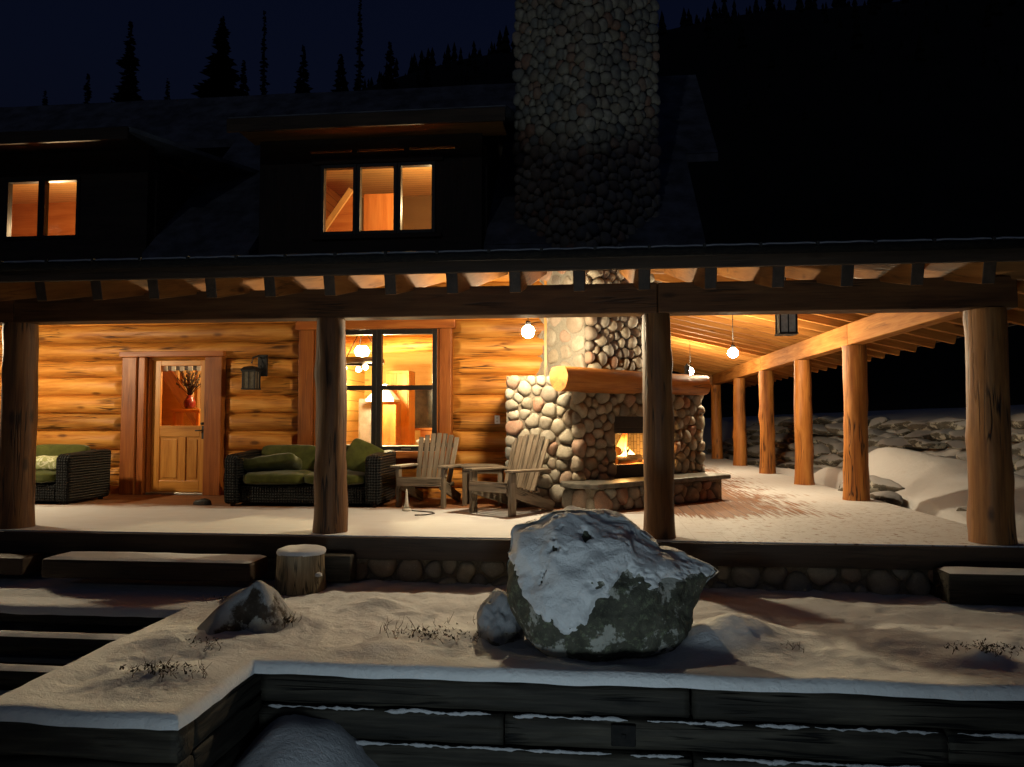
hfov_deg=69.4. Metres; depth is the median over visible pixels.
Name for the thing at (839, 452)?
rock
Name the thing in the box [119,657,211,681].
dry weed
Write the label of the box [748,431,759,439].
rock
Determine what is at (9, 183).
dormer window
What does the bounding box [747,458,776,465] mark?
rock
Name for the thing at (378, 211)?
wardrobe
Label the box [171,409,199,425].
console table
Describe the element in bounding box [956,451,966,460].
rock
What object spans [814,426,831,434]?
rock
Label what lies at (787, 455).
rock
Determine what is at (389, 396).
range hood
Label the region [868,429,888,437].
rock
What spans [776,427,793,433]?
rock
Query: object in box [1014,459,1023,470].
rock
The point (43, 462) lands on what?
pillow
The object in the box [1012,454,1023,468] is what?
rock
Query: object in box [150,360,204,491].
door
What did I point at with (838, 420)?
rock
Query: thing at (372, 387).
window
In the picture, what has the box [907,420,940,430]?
rock
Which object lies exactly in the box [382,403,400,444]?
range column
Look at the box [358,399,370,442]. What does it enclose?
refrigerator
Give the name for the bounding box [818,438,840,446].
rock
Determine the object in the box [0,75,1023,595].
log house
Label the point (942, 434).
rock
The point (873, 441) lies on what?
rock
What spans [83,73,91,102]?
conifer tree
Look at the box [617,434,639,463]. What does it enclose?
fire
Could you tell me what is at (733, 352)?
pendant light
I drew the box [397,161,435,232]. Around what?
dormer window
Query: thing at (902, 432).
rock
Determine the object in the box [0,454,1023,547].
porch floor
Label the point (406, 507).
garden spike
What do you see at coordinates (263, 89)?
conifer tree
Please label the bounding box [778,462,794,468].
rock
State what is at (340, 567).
landscape timber
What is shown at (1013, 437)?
rock
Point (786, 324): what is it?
hanging lantern
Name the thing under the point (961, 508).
rock
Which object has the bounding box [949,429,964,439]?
rock
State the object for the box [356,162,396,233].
dormer window
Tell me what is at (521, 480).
adirondack chair
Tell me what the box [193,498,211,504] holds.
slip on shoe
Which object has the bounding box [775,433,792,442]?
rock
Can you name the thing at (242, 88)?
conifer tree
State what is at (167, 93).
conifer tree
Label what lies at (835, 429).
rock
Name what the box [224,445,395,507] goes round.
wicker sofa
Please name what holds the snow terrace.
on the ground
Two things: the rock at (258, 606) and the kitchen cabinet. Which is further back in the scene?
the kitchen cabinet
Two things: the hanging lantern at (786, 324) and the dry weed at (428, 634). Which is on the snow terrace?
the dry weed at (428, 634)
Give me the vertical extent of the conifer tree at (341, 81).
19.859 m
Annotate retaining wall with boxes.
[0,674,1023,766]
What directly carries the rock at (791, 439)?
on the ground
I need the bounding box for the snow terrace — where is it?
[0,575,1023,729]
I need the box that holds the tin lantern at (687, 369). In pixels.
[683,363,690,374]
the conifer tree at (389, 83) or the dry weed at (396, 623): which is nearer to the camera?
the dry weed at (396, 623)
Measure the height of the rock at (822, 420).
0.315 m
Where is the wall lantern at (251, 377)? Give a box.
[240,355,267,389]
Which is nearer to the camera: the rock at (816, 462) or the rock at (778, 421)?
the rock at (816, 462)
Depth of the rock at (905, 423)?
16.94 m
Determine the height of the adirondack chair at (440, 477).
0.950 m
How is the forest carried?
on the hill
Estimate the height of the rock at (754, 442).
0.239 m
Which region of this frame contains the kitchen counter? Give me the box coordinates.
[417,428,431,438]
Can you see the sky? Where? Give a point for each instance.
(52, 46)
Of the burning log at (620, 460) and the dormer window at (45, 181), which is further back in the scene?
the dormer window at (45, 181)
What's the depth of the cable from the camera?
8.80 m
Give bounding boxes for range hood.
[366,384,399,401]
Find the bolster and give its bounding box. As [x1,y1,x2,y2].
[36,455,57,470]
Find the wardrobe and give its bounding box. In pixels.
[363,193,392,230]
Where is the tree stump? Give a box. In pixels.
[274,544,326,596]
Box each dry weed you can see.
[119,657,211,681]
[186,636,222,651]
[281,612,301,626]
[380,617,415,630]
[386,623,480,641]
[944,638,1023,657]
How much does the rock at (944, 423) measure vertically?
0.265 m
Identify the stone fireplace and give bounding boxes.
[505,0,730,510]
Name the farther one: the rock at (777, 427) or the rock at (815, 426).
the rock at (777, 427)
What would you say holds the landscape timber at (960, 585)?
on the snow terrace
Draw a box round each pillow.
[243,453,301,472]
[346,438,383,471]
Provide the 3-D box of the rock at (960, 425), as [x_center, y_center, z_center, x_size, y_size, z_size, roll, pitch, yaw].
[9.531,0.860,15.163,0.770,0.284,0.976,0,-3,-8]
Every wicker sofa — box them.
[35,444,110,504]
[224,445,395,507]
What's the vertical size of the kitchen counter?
0.940 m
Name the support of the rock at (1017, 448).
on the ground
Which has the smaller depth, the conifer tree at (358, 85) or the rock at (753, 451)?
the rock at (753, 451)
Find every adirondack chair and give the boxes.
[390,433,462,508]
[463,434,553,516]
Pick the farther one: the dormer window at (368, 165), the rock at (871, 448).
the rock at (871, 448)
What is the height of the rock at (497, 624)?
0.378 m
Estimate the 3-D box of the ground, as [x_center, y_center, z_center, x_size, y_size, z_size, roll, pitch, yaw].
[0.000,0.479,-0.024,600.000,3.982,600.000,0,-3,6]
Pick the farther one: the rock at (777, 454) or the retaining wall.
the rock at (777, 454)
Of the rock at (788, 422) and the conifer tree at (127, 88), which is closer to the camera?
the rock at (788, 422)
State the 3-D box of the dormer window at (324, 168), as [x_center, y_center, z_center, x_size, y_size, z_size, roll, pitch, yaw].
[-2.593,-2.746,11.110,0.555,1.070,0.100,0,-3,6]
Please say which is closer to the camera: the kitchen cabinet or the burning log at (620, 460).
the burning log at (620, 460)
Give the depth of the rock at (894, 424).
17.63 m
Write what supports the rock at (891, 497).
on the ground
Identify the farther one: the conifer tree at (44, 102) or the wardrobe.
the conifer tree at (44, 102)
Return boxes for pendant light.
[522,318,533,337]
[728,315,737,357]
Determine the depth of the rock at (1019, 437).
12.99 m
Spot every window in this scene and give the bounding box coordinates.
[3,178,41,239]
[40,177,80,238]
[320,164,356,234]
[346,330,376,445]
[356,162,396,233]
[376,329,436,450]
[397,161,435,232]
[415,390,431,427]
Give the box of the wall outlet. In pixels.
[495,415,499,423]
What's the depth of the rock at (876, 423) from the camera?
18.35 m
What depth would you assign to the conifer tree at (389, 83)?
52.26 m
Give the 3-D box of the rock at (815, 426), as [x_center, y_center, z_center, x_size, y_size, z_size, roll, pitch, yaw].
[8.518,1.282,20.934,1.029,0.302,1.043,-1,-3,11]
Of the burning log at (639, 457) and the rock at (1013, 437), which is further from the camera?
the rock at (1013, 437)
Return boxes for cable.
[411,510,434,515]
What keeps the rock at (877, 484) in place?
on the ground
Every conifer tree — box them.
[42,89,47,104]
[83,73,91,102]
[110,21,142,101]
[164,78,170,99]
[191,16,241,97]
[237,60,249,95]
[259,10,269,94]
[293,45,313,92]
[331,54,348,91]
[353,0,364,90]
[381,41,398,88]
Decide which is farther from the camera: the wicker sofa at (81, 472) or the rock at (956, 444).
the rock at (956, 444)
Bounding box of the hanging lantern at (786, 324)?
[775,277,798,335]
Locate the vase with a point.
(189, 402)
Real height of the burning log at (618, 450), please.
0.134 m
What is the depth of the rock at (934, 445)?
15.22 m
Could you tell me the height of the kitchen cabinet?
2.030 m
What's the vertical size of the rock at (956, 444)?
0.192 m
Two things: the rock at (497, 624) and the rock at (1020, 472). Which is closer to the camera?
the rock at (497, 624)
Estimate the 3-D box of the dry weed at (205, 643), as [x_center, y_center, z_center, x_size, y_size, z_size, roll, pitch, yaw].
[-2.139,1.797,5.121,0.300,0.076,0.166,0,-3,6]
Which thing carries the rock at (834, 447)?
on the ground
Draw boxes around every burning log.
[615,446,629,455]
[616,456,637,464]
[627,454,642,461]
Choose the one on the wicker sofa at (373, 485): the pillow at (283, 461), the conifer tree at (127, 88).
the pillow at (283, 461)
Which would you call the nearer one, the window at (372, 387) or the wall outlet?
the wall outlet
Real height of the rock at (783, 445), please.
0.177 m
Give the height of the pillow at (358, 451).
0.533 m
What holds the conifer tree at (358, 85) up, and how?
on the hill
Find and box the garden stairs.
[0,613,163,689]
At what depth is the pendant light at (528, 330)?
8.82 m
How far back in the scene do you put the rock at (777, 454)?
21.05 m
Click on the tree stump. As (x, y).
(300, 569)
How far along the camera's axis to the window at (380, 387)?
10.76 m
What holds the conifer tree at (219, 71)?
on the hill
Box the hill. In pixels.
[362,0,1023,417]
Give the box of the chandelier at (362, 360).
[346,335,384,371]
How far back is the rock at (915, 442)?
15.71 m
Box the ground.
[0,405,1023,766]
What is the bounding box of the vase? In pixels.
[176,370,200,408]
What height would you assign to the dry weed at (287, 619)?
0.111 m
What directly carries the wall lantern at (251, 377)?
attached to the log house
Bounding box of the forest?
[111,0,1019,171]
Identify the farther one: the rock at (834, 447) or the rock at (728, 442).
the rock at (728, 442)
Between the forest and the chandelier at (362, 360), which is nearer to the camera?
the chandelier at (362, 360)
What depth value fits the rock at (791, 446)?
20.18 m
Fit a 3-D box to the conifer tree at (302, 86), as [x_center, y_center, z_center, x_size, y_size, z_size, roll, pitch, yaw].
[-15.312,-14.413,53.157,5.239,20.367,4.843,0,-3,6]
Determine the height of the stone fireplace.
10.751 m
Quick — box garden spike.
[402,489,410,510]
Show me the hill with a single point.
(850, 158)
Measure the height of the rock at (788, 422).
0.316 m
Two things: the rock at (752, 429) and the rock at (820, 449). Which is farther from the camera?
the rock at (752, 429)
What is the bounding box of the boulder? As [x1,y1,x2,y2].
[507,506,718,661]
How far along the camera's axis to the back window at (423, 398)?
15.19 m
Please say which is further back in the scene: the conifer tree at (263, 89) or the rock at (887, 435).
the conifer tree at (263, 89)
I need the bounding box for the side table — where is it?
[460,463,504,505]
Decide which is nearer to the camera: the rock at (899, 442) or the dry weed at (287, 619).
the dry weed at (287, 619)
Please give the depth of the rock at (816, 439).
20.31 m
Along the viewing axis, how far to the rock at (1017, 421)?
13.50 m
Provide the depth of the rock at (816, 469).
18.29 m
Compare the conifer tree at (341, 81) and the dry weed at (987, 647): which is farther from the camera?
the conifer tree at (341, 81)
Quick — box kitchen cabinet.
[386,370,414,444]
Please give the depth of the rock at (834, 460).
17.84 m
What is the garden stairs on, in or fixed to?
on the ground
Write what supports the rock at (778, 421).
on the ground
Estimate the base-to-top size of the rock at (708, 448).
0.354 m
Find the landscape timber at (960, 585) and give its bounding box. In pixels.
[933,566,1023,605]
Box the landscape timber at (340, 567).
[324,552,356,581]
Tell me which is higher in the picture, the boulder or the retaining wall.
the boulder
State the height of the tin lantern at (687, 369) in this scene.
0.160 m
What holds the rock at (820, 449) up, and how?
on the ground
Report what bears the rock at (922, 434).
on the ground
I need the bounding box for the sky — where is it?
[0,0,901,106]
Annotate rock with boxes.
[197,580,292,634]
[477,588,524,645]
[705,444,727,452]
[723,438,732,446]
[746,424,759,434]
[747,445,759,457]
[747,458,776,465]
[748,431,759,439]
[748,439,759,445]
[759,449,782,459]
[774,416,793,425]
[775,426,782,434]
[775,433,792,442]
[775,442,791,448]
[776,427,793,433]
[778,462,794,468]
[779,451,794,460]
[782,418,793,426]
[787,436,815,442]
[788,443,813,451]
[793,424,823,433]
[813,416,835,424]
[813,436,827,443]
[813,443,829,456]
[813,455,824,464]
[813,467,822,472]
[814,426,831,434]
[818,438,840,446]
[818,454,842,466]
[824,423,842,435]
[827,416,843,423]
[828,442,843,453]
[836,448,842,456]
[837,475,904,492]
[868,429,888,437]
[868,437,884,446]
[868,446,877,452]
[869,417,889,428]
[870,491,902,505]
[876,437,923,448]
[878,433,898,437]
[880,420,910,429]
[896,429,912,435]
[903,421,917,426]
[903,430,941,441]
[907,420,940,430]
[908,438,930,446]
[919,441,947,448]
[926,417,965,428]
[930,428,953,439]
[946,440,965,448]
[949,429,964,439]
[950,421,965,429]
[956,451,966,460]
[956,507,966,510]
[1011,413,1023,428]
[1011,432,1017,440]
[1012,441,1023,456]
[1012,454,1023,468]
[1014,433,1023,441]
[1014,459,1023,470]
[1014,469,1023,475]

